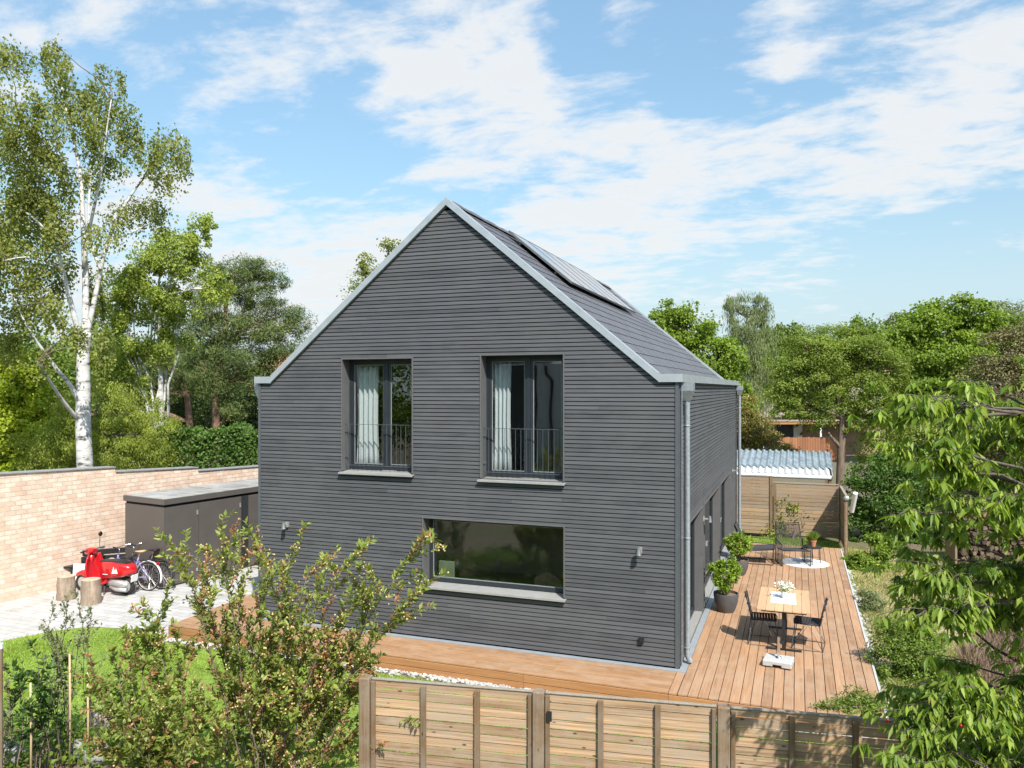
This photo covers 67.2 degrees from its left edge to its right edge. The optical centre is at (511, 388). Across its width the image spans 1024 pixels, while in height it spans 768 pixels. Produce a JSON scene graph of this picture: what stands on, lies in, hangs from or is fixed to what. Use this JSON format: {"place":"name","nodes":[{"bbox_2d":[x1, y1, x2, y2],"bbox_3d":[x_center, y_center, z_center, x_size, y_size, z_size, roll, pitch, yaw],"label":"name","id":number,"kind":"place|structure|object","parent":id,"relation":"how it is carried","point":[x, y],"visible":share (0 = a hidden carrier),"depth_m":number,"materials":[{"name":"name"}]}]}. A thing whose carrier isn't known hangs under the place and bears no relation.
{"place":"outdoors","nodes":[
{"label":"outdoors","id":0,"kind":"place"},
{"bbox_2d":[0,565,257,640],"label":"driveway","id":1,"kind":"structure","parent":0,"point":[21,617],"depth_m":17.25,"materials":[{"name":"concrete"}]},
{"bbox_2d":[56,574,75,600],"bbox_3d":[-10.429,4.648,18.052,0.417,0.544,0.415,0,0,20],"label":"log stump","id":2,"kind":"object","parent":1,"relation":"on","point":[65,582],"visible":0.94,"depth_m":17.89,"materials":[{"name":"brown wood"}]},
{"bbox_2d":[80,577,101,605],"bbox_3d":[-9.656,4.638,17.672,0.453,0.564,0.453,0,0,-26],"label":"log stump","id":3,"kind":"object","parent":1,"relation":"on","point":[91,591],"visible":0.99,"depth_m":17.51,"materials":[{"name":"brown wood"}]},
{"bbox_2d":[63,547,125,573],"bbox_3d":[-10.371,4.490,19.440,1.600,0.860,0.380,0,0,-23],"label":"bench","id":4,"kind":"object","parent":1,"relation":"on","point":[111,551],"visible":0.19,"depth_m":19.60,"materials":[{"name":"black metal"}]},
{"bbox_2d":[75,531,137,594],"bbox_3d":[-9.807,4.215,18.590,1.753,1.410,0.728,0,0,16],"label":"scooter","id":5,"kind":"object","parent":1,"relation":"on","point":[113,573],"visible":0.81,"depth_m":18.38,"materials":[{"name":"red metal"}]},
{"bbox_2d":[0,465,257,602],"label":"brick wall","id":6,"kind":"structure","parent":1,"relation":"on","point":[53,522],"depth_m":18.94,"materials":[{"name":"beige brick"}]},
{"bbox_2d":[105,543,161,590],"bbox_3d":[-9.358,4.385,18.925,1.816,1.072,0.634,0,-3,15],"label":"bicycle","id":7,"kind":"object","parent":1,"relation":"on","point":[158,569],"visible":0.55,"depth_m":18.79,"materials":[{"name":"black metal"}]},
{"bbox_2d":[120,543,174,588],"bbox_3d":[-9.099,4.385,19.105,1.816,1.072,0.634,0,-3,17],"label":"bicycle","id":8,"kind":"object","parent":1,"relation":"on","point":[133,559],"visible":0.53,"depth_m":19.00,"materials":[{"name":"black metal"}]},
{"bbox_2d":[123,478,257,586],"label":"garden shed","id":9,"kind":"structure","parent":1,"relation":"on","point":[198,510],"depth_m":19.74,"materials":[{"name":"metal"}]},
{"bbox_2d":[165,503,198,585],"bbox_3d":[-8.296,3.903,19.409,0.048,1.935,0.950,0,0,30],"label":"door","id":10,"kind":"structure","parent":9,"relation":"in","point":[184,517],"depth_m":19.41,"materials":[{"name":"metal"}]},
{"bbox_2d":[199,497,240,577],"bbox_3d":[-7.713,3.903,20.430,0.048,1.935,1.350,0,0,30],"label":"door","id":11,"kind":"structure","parent":9,"relation":"in","point":[209,512],"depth_m":20.31,"materials":[{"name":"metal"}]},
{"bbox_2d":[249,494,257,564],"bbox_3d":[-6.938,3.903,21.807,0.022,1.935,1.280,0,0,30],"label":"door","id":12,"kind":"structure","parent":9,"relation":"in","point":[253,499],"depth_m":21.35,"materials":[{"name":"metal"}]},
{"bbox_2d":[0,627,879,767],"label":"lawn","id":13,"kind":"structure","parent":0,"point":[185,691],"depth_m":12.86,"materials":[{"name":"green plant"}]},
{"bbox_2d":[81,667,137,726],"bbox_3d":[-5.872,4.423,11.210,0.730,1.011,1.416,0,0,-22],"label":"garden shrub","id":14,"kind":"object","parent":13,"relation":"on","point":[115,689],"visible":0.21,"depth_m":10.91,"materials":[{"name":"green plant"}]},
{"bbox_2d":[0,423,1000,767],"bbox_3d":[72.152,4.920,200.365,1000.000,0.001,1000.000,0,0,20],"label":"ground","id":15,"kind":"structure","parent":0,"point":[856,531],"depth_m":25.87,"materials":[{"name":"soil"}]},
{"bbox_2d":[0,643,2,767],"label":"tree stake","id":16,"kind":"object","parent":15,"relation":"on","point":[1,705],"visible":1,"depth_m":9.19,"materials":[{"name":"white paint"}]},
{"bbox_2d":[3,662,19,764],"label":"sapling","id":17,"kind":"object","parent":15,"relation":"on","point":[7,689],"visible":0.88,"depth_m":9.75,"materials":[{"name":"green plant"}]},
{"bbox_2d":[3,741,26,765],"bbox_3d":[-6.572,4.806,10.106,0.428,0.342,0.336,0,0,20],"label":"garden stone","id":18,"kind":"object","parent":15,"relation":"on","point":[13,749],"visible":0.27,"depth_m":10.03,"materials":[{"name":"grey stone"}]},
{"bbox_2d":[29,682,31,767],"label":"bamboo stake","id":19,"kind":"object","parent":15,"relation":"on","point":[30,688],"visible":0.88,"depth_m":9.39,"materials":[{"name":"beige wood"}]},
{"bbox_2d":[0,346,63,471],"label":"maple tree","id":20,"kind":"object","parent":15,"relation":"on","point":[19,411],"visible":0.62,"depth_m":27.00,"materials":[{"name":"green plant"}]},
{"bbox_2d":[4,637,60,767],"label":"sapling","id":21,"kind":"object","parent":15,"relation":"on","point":[42,691],"visible":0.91,"depth_m":9.60,"materials":[{"name":"green plant"}]},
{"bbox_2d":[0,325,93,448],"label":"broadleaf tree","id":22,"kind":"object","parent":15,"relation":"on","point":[68,372],"visible":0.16,"depth_m":45.70,"materials":[{"name":"green plant"}]},
{"bbox_2d":[32,647,84,767],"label":"sapling","id":23,"kind":"object","parent":15,"relation":"on","point":[52,700],"visible":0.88,"depth_m":10.10,"materials":[{"name":"green plant"}]},
{"bbox_2d":[68,654,70,767],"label":"bamboo stake","id":24,"kind":"object","parent":15,"relation":"on","point":[69,657],"visible":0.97,"depth_m":9.99,"materials":[{"name":"beige wood"}]},
{"bbox_2d":[38,586,108,765],"bbox_3d":[-5.942,3.732,10.273,1.707,2.381,0.635,0,0,34],"label":"sapling","id":25,"kind":"object","parent":15,"relation":"on","point":[54,642],"visible":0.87,"depth_m":10.21,"materials":[{"name":"green plant"}]},
{"bbox_2d":[67,739,91,760],"bbox_3d":[-5.738,4.803,10.271,0.352,0.293,0.258,0,0,20],"label":"garden stone","id":26,"kind":"object","parent":15,"relation":"on","point":[78,744],"visible":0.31,"depth_m":10.17,"materials":[{"name":"grey stone"}]},
{"bbox_2d":[86,669,88,764],"bbox_3d":[-5.447,4.260,9.898,0.036,1.320,0.026,0,0,20],"label":"bamboo stake","id":27,"kind":"object","parent":15,"relation":"on","point":[87,671],"visible":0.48,"depth_m":9.89,"materials":[{"name":"beige wood"}]},
{"bbox_2d":[0,379,184,470],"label":"weeping shrub","id":28,"kind":"object","parent":15,"relation":"on","point":[104,447],"visible":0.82,"depth_m":25.70,"materials":[{"name":"green plant"}]},
{"bbox_2d":[82,742,108,766],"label":"garden stone","id":29,"kind":"object","parent":15,"relation":"on","point":[98,759],"visible":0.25,"depth_m":9.97,"materials":[{"name":"grey stone"}]},
{"bbox_2d":[0,33,193,467],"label":"birch tree","id":30,"kind":"object","parent":15,"relation":"on","point":[21,202],"visible":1,"depth_m":22.67,"materials":[{"name":"green plant"}]},
{"bbox_2d":[85,710,112,728],"bbox_3d":[-5.946,4.802,11.154,0.427,0.392,0.385,0,0,20],"label":"garden stone","id":31,"kind":"object","parent":15,"relation":"on","point":[102,721],"visible":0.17,"depth_m":11.02,"materials":[{"name":"beige stone"}]},
{"bbox_2d":[90,343,181,467],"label":"broadleaf tree","id":32,"kind":"object","parent":15,"relation":"on","point":[92,402],"visible":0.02,"depth_m":46.94,"materials":[{"name":"green plant"}]},
{"bbox_2d":[90,336,198,465],"bbox_3d":[-17.705,1.180,36.901,5.573,7.486,3.732,0,0,20],"label":"pine tree","id":33,"kind":"object","parent":15,"relation":"on","point":[182,392],"visible":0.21,"depth_m":36.85,"materials":[{"name":"green plant"}]},
{"bbox_2d":[3,703,287,767],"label":"ground cover","id":34,"kind":"object","parent":15,"relation":"on","point":[79,734],"visible":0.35,"depth_m":10.10,"materials":[{"name":"green plant"}]},
{"bbox_2d":[63,577,234,767],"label":"berry bush","id":35,"kind":"object","parent":15,"relation":"on","point":[159,739],"visible":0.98,"depth_m":8.46,"materials":[{"name":"green plant"}]},
{"bbox_2d":[75,210,237,467],"bbox_3d":[-12.996,-0.746,27.967,5.547,11.539,2.742,0,0,20],"label":"birch tree","id":36,"kind":"object","parent":15,"relation":"on","point":[129,282],"visible":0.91,"depth_m":27.80,"materials":[{"name":"green plant"}]},
{"bbox_2d":[95,337,251,468],"bbox_3d":[-17.406,1.045,39.967,7.778,7.973,5.257,0,0,20],"label":"yew tree","id":37,"kind":"object","parent":15,"relation":"on","point":[179,407],"visible":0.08,"depth_m":39.34,"materials":[{"name":"green plant"}]},
{"bbox_2d":[156,421,257,468],"bbox_3d":[-10.182,3.078,28.921,6.081,3.799,1.518,0,0,-28],"label":"hedge","id":38,"kind":"object","parent":15,"relation":"on","point":[200,435],"visible":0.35,"depth_m":28.13,"materials":[{"name":"green plant"}]},
{"bbox_2d":[177,327,256,437],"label":"broadleaf tree","id":39,"kind":"object","parent":15,"relation":"on","point":[209,383],"visible":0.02,"depth_m":55.52,"materials":[{"name":"green plant"}]},
{"bbox_2d":[192,351,281,466],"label":"yew tree","id":40,"kind":"object","parent":15,"relation":"on","point":[252,410],"visible":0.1,"depth_m":40.18,"materials":[{"name":"green plant"}]},
{"bbox_2d":[168,251,318,465],"bbox_3d":[-12.150,-0.587,33.935,7.342,11.213,3.044,0,0,5],"label":"pine tree","id":41,"kind":"object","parent":15,"relation":"on","point":[220,378],"visible":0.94,"depth_m":33.75,"materials":[{"name":"green plant"}]},
{"bbox_2d":[153,508,449,767],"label":"berry bush","id":42,"kind":"object","parent":15,"relation":"on","point":[320,664],"visible":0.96,"depth_m":8.71,"materials":[{"name":"green plant"}]},
{"bbox_2d":[336,236,400,299],"bbox_3d":[-5.307,-1.105,36.307,6.082,12.257,4.232,0,0,-4],"label":"broadleaf tree","id":43,"kind":"object","parent":15,"relation":"on","point":[366,272],"visible":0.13,"depth_m":35.92,"materials":[{"name":"green plant"}]},
{"bbox_2d":[254,197,742,675],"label":"house","id":44,"kind":"structure","parent":15,"relation":"on","point":[613,500],"depth_m":14.32,"materials":[{"name":"paint"}]},
{"bbox_2d":[356,365,378,469],"bbox_3d":[-2.873,0.560,15.298,0.523,2.200,0.090,0,0,20],"label":"curtain","id":45,"kind":"object","parent":44,"relation":"hanging from","point":[368,381],"visible":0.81,"depth_m":15.29,"materials":[{"name":"white fabric"}]},
{"bbox_2d":[338,357,414,476],"bbox_3d":[-2.552,0.526,14.888,1.620,2.248,0.408,0,0,20],"label":"window","id":46,"kind":"structure","parent":44,"relation":"in","point":[348,365],"depth_m":15.02,"materials":[{"name":"black glass"}]},
{"bbox_2d":[422,517,566,601],"bbox_3d":[-0.334,3.051,14.068,2.830,1.318,0.408,0,0,20],"label":"window","id":47,"kind":"structure","parent":44,"relation":"in","point":[428,563],"depth_m":14.12,"materials":[{"name":"black glass"}]},
{"bbox_2d":[438,578,562,593],"bbox_3d":[-0.100,3.690,14.412,2.700,0.060,0.340,0,0,20],"label":"window bench","id":48,"kind":"object","parent":44,"relation":"attached to","point":[503,587],"depth_m":14.34,"materials":[{"name":"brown wood"}]},
{"bbox_2d":[439,560,454,577],"bbox_3d":[-1.252,3.460,14.785,0.320,0.320,0.040,0,0,20],"label":"framed card","id":49,"kind":"object","parent":48,"relation":"on","point":[449,566],"visible":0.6,"depth_m":14.75,"materials":[{"name":"green paper"}]},
{"bbox_2d":[492,362,511,477],"bbox_3d":[-0.191,0.560,14.306,0.403,2.200,0.089,0,0,20],"label":"curtain","id":50,"kind":"object","parent":44,"relation":"hanging from","point":[502,371],"visible":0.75,"depth_m":14.30,"materials":[{"name":"white fabric"}]},
{"bbox_2d":[477,353,565,485],"bbox_3d":[0.210,0.526,13.867,1.650,2.308,0.408,0,0,20],"label":"window","id":51,"kind":"structure","parent":44,"relation":"in","point":[486,360],"depth_m":13.99,"materials":[{"name":"black glass"}]},
{"bbox_2d":[683,506,702,659],"bbox_3d":[3.391,3.641,14.806,0.254,2.418,2.656,0,0,20],"label":"terrace door","id":52,"kind":"structure","parent":44,"relation":"in","point":[696,523],"depth_m":16.00,"materials":[{"name":"grey glass"}]},
{"bbox_2d":[703,485,719,611],"bbox_3d":[4.548,3.641,17.933,0.254,2.418,3.346,0,0,20],"label":"terrace door","id":53,"kind":"structure","parent":44,"relation":"in","point":[712,504],"depth_m":19.34,"materials":[{"name":"grey glass"}]},
{"bbox_2d":[720,472,730,559],"bbox_3d":[5.743,3.641,21.165,0.254,2.418,3.256,0,0,20],"label":"terrace door","id":54,"kind":"structure","parent":44,"relation":"in","point":[725,486],"depth_m":22.63,"materials":[{"name":"grey glass"}]},
{"bbox_2d":[48,322,954,414],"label":"woodland","id":55,"kind":"object","parent":15,"relation":"on","point":[92,339],"visible":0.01,"depth_m":106.85,"materials":[{"name":"green plant"}]},
{"bbox_2d":[168,542,889,739],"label":"wooden deck","id":56,"kind":"structure","parent":15,"relation":"on","point":[725,666],"depth_m":13.29,"materials":[{"name":"brown wood"}]},
{"bbox_2d":[705,555,742,612],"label":"potted shrub","id":57,"kind":"object","parent":56,"relation":"on","point":[725,598],"visible":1,"depth_m":16.00,"materials":[{"name":"green plant"}]},
{"bbox_2d":[723,529,755,575],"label":"potted shrub","id":58,"kind":"object","parent":56,"relation":"on","point":[737,549],"visible":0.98,"depth_m":19.20,"materials":[{"name":"green plant"}]},
{"bbox_2d":[734,522,774,565],"bbox_3d":[6.533,4.145,20.773,1.038,1.010,0.744,0,0,19],"label":"lounge chair","id":59,"kind":"object","parent":56,"relation":"on","point":[764,546],"visible":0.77,"depth_m":20.63,"materials":[{"name":"grey fabric"}]},
{"bbox_2d":[744,590,777,646],"bbox_3d":[4.598,4.203,14.218,0.608,0.888,0.594,0,0,17],"label":"garden chair","id":60,"kind":"object","parent":56,"relation":"on","point":[760,616],"visible":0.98,"depth_m":14.11,"materials":[{"name":"black metal"}]},
{"bbox_2d":[762,636,793,669],"bbox_3d":[4.489,4.415,12.981,0.460,0.470,0.400,0,0,27],"label":"parasol base","id":61,"kind":"object","parent":56,"relation":"on","point":[782,661],"visible":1,"depth_m":12.92,"materials":[{"name":"concrete"}]},
{"bbox_2d":[757,587,810,652],"bbox_3d":[5.062,4.280,14.337,0.894,0.740,1.600,0,0,20],"label":"dining table","id":62,"kind":"object","parent":56,"relation":"on","point":[803,596],"visible":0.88,"depth_m":13.91,"materials":[{"name":"brown wood"}]},
{"bbox_2d":[771,592,795,604],"bbox_3d":[5.070,3.906,14.408,0.440,0.004,0.800,0,0,19],"label":"table runner","id":63,"kind":"object","parent":62,"relation":"on","point":[776,597],"visible":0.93,"depth_m":14.29,"materials":[{"name":"white fabric"}]},
{"bbox_2d":[774,581,794,598],"bbox_3d":[5.082,3.724,14.369,0.374,0.357,0.345,0,0,20],"label":"flower vase","id":64,"kind":"object","parent":63,"relation":"on","point":[784,586],"visible":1,"depth_m":14.34,"materials":[{"name":"white paint"}]},
{"bbox_2d":[775,522,810,566],"bbox_3d":[7.480,4.145,20.613,0.744,1.010,1.025,0,0,6],"label":"lounge chair","id":65,"kind":"object","parent":56,"relation":"on","point":[785,538],"visible":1,"depth_m":20.89,"materials":[{"name":"metal"}]},
{"bbox_2d":[783,558,828,567],"bbox_3d":[7.818,4.642,20.568,1.210,0.012,1.210,0,0,20],"label":"round rug","id":66,"kind":"object","parent":56,"relation":"on","point":[797,562],"visible":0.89,"depth_m":20.47,"materials":[{"name":"white fabric"}]},
{"bbox_2d":[802,544,821,565],"bbox_3d":[7.969,4.406,20.458,0.500,0.461,0.500,0,0,20],"label":"side table","id":67,"kind":"object","parent":66,"relation":"on","point":[807,546],"visible":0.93,"depth_m":20.43,"materials":[{"name":"black metal"}]},
{"bbox_2d":[791,598,827,651],"bbox_3d":[5.389,4.203,13.924,0.608,0.888,0.594,0,0,26],"label":"garden chair","id":68,"kind":"object","parent":56,"relation":"on","point":[805,620],"visible":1,"depth_m":13.82,"materials":[{"name":"black metal"}]},
{"bbox_2d":[164,555,894,738],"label":"white gravel","id":69,"kind":"structure","parent":15,"relation":"on","point":[414,674],"depth_m":13.26,"materials":[{"name":"white gravel"}]},
{"bbox_2d":[359,674,1023,767],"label":"front fence","id":70,"kind":"object","parent":15,"relation":"on","point":[537,742],"visible":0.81,"depth_m":7.91,"materials":[{"name":"brown wood"}]},
{"bbox_2d":[648,298,763,418],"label":"broadleaf tree","id":71,"kind":"object","parent":15,"relation":"on","point":[721,359],"visible":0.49,"depth_m":45.46,"materials":[{"name":"green plant"}]},
{"bbox_2d":[719,289,784,436],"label":"weeping birch","id":72,"kind":"object","parent":15,"relation":"on","point":[756,373],"visible":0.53,"depth_m":53.51,"materials":[{"name":"green plant"}]},
{"bbox_2d":[737,474,772,534],"bbox_3d":[7.527,3.893,25.857,2.305,2.055,0.100,0,0,20],"label":"garden fence","id":73,"kind":"object","parent":15,"relation":"on","point":[753,495],"visible":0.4,"depth_m":25.62,"materials":[{"name":"brown wood"}]},
{"bbox_2d":[735,347,789,404],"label":"broadleaf tree","id":74,"kind":"object","parent":15,"relation":"on","point":[771,358],"visible":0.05,"depth_m":61.29,"materials":[{"name":"green plant"}]},
{"bbox_2d":[737,394,800,451],"bbox_3d":[10.367,2.598,32.961,3.964,4.859,2.338,0,0,20],"label":"rambling rose","id":75,"kind":"object","parent":15,"relation":"on","point":[749,429],"visible":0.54,"depth_m":32.66,"materials":[{"name":"green plant"}]},
{"bbox_2d":[749,321,815,361],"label":"broadleaf tree","id":76,"kind":"object","parent":15,"relation":"on","point":[784,331],"visible":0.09,"depth_m":71.39,"materials":[{"name":"green plant"}]},
{"bbox_2d":[737,447,832,533],"bbox_3d":[8.746,3.580,27.800,5.203,2.680,3.610,0,0,20],"label":"garden shelter","id":77,"kind":"object","parent":15,"relation":"on","point":[762,462],"visible":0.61,"depth_m":27.10,"materials":[{"name":"white paint"}]},
{"bbox_2d":[759,495,829,539],"bbox_3d":[9.303,4.345,25.539,2.211,1.800,1.488,0,0,-17],"label":"young tree","id":78,"kind":"object","parent":15,"relation":"on","point":[772,530],"visible":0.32,"depth_m":25.29,"materials":[{"name":"green plant"}]},
{"bbox_2d":[773,482,838,537],"bbox_3d":[9.567,3.993,25.124,2.000,1.855,0.100,0,0,20],"label":"garden fence","id":79,"kind":"object","parent":15,"relation":"on","point":[824,505],"visible":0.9,"depth_m":25.06,"materials":[{"name":"brown wood"}]},
{"bbox_2d":[769,320,854,387],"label":"broadleaf tree","id":80,"kind":"object","parent":15,"relation":"on","point":[820,332],"visible":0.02,"depth_m":79.59,"materials":[{"name":"green plant"}]},
{"bbox_2d":[780,437,845,459],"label":"garden fence","id":81,"kind":"object","parent":15,"relation":"on","point":[814,444],"visible":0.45,"depth_m":52.00,"materials":[{"name":"brown wood"}]},
{"bbox_2d":[763,356,866,451],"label":"broadleaf tree","id":82,"kind":"object","parent":15,"relation":"on","point":[801,433],"visible":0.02,"depth_m":58.87,"materials":[{"name":"green plant"}]},
{"bbox_2d":[737,388,936,453],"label":"bungalow","id":83,"kind":"object","parent":15,"relation":"on","point":[784,427],"visible":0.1,"depth_m":58.50,"materials":[{"name":"brown tile"}]},
{"bbox_2d":[777,424,792,444],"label":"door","id":84,"kind":"structure","parent":83,"relation":"in","point":[785,429],"depth_m":58.44,"materials":[{"name":"black glass"}]},
{"bbox_2d":[756,321,920,511],"bbox_3d":[12.205,1.195,28.961,5.981,7.474,2.599,0,0,-3],"label":"robinia tree","id":85,"kind":"object","parent":15,"relation":"on","point":[824,364],"visible":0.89,"depth_m":28.67,"materials":[{"name":"green plant"}]},
{"bbox_2d":[839,486,847,554],"bbox_3d":[10.151,4.013,23.617,0.100,1.815,2.280,0,0,19],"label":"garden fence","id":86,"kind":"object","parent":15,"relation":"on","point":[843,521],"visible":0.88,"depth_m":23.36,"materials":[{"name":"brown wood"}]},
{"bbox_2d":[825,312,892,387],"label":"broadleaf tree","id":87,"kind":"object","parent":15,"relation":"on","point":[857,322],"visible":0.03,"depth_m":73.62,"materials":[{"name":"green plant"}]},
{"bbox_2d":[810,684,915,730],"bbox_3d":[5.279,4.766,11.172,1.907,0.836,0.822,0,0,6],"label":"garden shrub","id":88,"kind":"object","parent":15,"relation":"on","point":[867,703],"visible":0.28,"depth_m":11.18,"materials":[{"name":"green plant"}]},
{"bbox_2d":[835,449,944,544],"bbox_3d":[12.501,3.573,25.036,3.767,3.335,2.154,0,0,20],"label":"viburnum shrub","id":89,"kind":"object","parent":15,"relation":"on","point":[865,515],"visible":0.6,"depth_m":24.76,"materials":[{"name":"green plant"}]},
{"bbox_2d":[847,412,968,495],"bbox_3d":[16.252,2.890,31.061,5.078,4.266,2.598,0,0,20],"label":"garden shrub","id":90,"kind":"object","parent":15,"relation":"on","point":[916,435],"visible":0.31,"depth_m":30.88,"materials":[{"name":"green plant"}]},
{"bbox_2d":[844,355,1023,767],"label":"cherry tree","id":91,"kind":"object","parent":15,"relation":"on","point":[976,702],"visible":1,"depth_m":6.05,"materials":[{"name":"green plant"}]},
{"bbox_2d":[870,291,1020,420],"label":"broadleaf tree","id":92,"kind":"object","parent":15,"relation":"on","point":[939,355],"visible":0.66,"depth_m":47.16,"materials":[{"name":"green plant"}]},
{"bbox_2d":[909,418,1011,508],"bbox_3d":[16.076,2.701,26.055,5.146,4.665,2.600,0,0,9],"label":"garden shrub","id":93,"kind":"object","parent":15,"relation":"on","point":[950,432],"visible":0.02,"depth_m":26.01,"materials":[{"name":"green plant"}]},
{"bbox_2d":[947,312,1023,492],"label":"smoke bush","id":94,"kind":"object","parent":15,"relation":"on","point":[1008,371],"visible":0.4,"depth_m":23.88,"materials":[{"name":"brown plant"}]},
{"bbox_2d":[972,297,1023,323],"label":"broadleaf tree","id":95,"kind":"object","parent":15,"relation":"on","point":[1002,305],"visible":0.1,"depth_m":85.51,"materials":[{"name":"green plant"}]},
{"bbox_2d":[973,306,1023,367],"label":"broadleaf tree","id":96,"kind":"object","parent":15,"relation":"on","point":[1011,319],"visible":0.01,"depth_m":69.36,"materials":[{"name":"green plant"}]},
{"bbox_2d":[0,0,1023,369],"label":"sky","id":97,"kind":"structure","parent":0,"point":[832,161],"materials":[{"name":"blue"}]},
{"bbox_2d":[534,572,560,586],"bbox_3d":[0.675,4.047,14.488,0.529,1.183,0.480,0,0,20],"label":"chair","id":98,"kind":"object","parent":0,"point":[548,579],"visible":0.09,"depth_m":14.54,"materials":[{"name":"brown wood"}]},
{"bbox_2d":[750,536,843,554],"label":"back lawn grass","id":99,"kind":"structure","parent":0,"point":[827,544],"depth_m":24.52,"materials":[{"name":"green plant"}]},
{"bbox_2d":[806,531,820,546],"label":"potted grass","id":100,"kind":"object","parent":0,"point":[812,536],"depth_m":20.39,"materials":[{"name":"plant"}]},
{"bbox_2d":[841,546,1023,750],"bbox_3d":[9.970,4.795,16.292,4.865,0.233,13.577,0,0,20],"label":"dry grass","id":101,"kind":"structure","parent":0,"point":[876,589],"depth_m":17.83,"materials":[{"name":"plant"}]},
{"bbox_2d":[853,587,887,612],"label":"leafy plant","id":102,"kind":"object","parent":101,"relation":"on","point":[867,601],"visible":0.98,"depth_m":16.92,"materials":[{"name":"green plant"}]},
{"bbox_2d":[840,531,904,571],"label":"leafy plant","id":103,"kind":"object","parent":101,"relation":"on","point":[880,550],"visible":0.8,"depth_m":20.86,"materials":[{"name":"green plant"}]},
{"bbox_2d":[859,612,958,687],"bbox_3d":[6.795,4.466,12.994,1.817,1.474,0.994,0,0,20],"label":"garden shrub","id":104,"kind":"object","parent":101,"relation":"on","point":[899,660],"visible":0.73,"depth_m":12.86,"materials":[{"name":"green plant"}]},
{"bbox_2d":[945,500,1023,566],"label":"firewood stack","id":105,"kind":"object","parent":101,"relation":"on","point":[977,552],"visible":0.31,"depth_m":21.33,"materials":[{"name":"brown wood"}]},
{"bbox_2d":[953,613,1023,713],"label":"heath plants","id":106,"kind":"object","parent":101,"relation":"on","point":[970,650],"visible":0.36,"depth_m":13.85,"materials":[{"name":"plant"}]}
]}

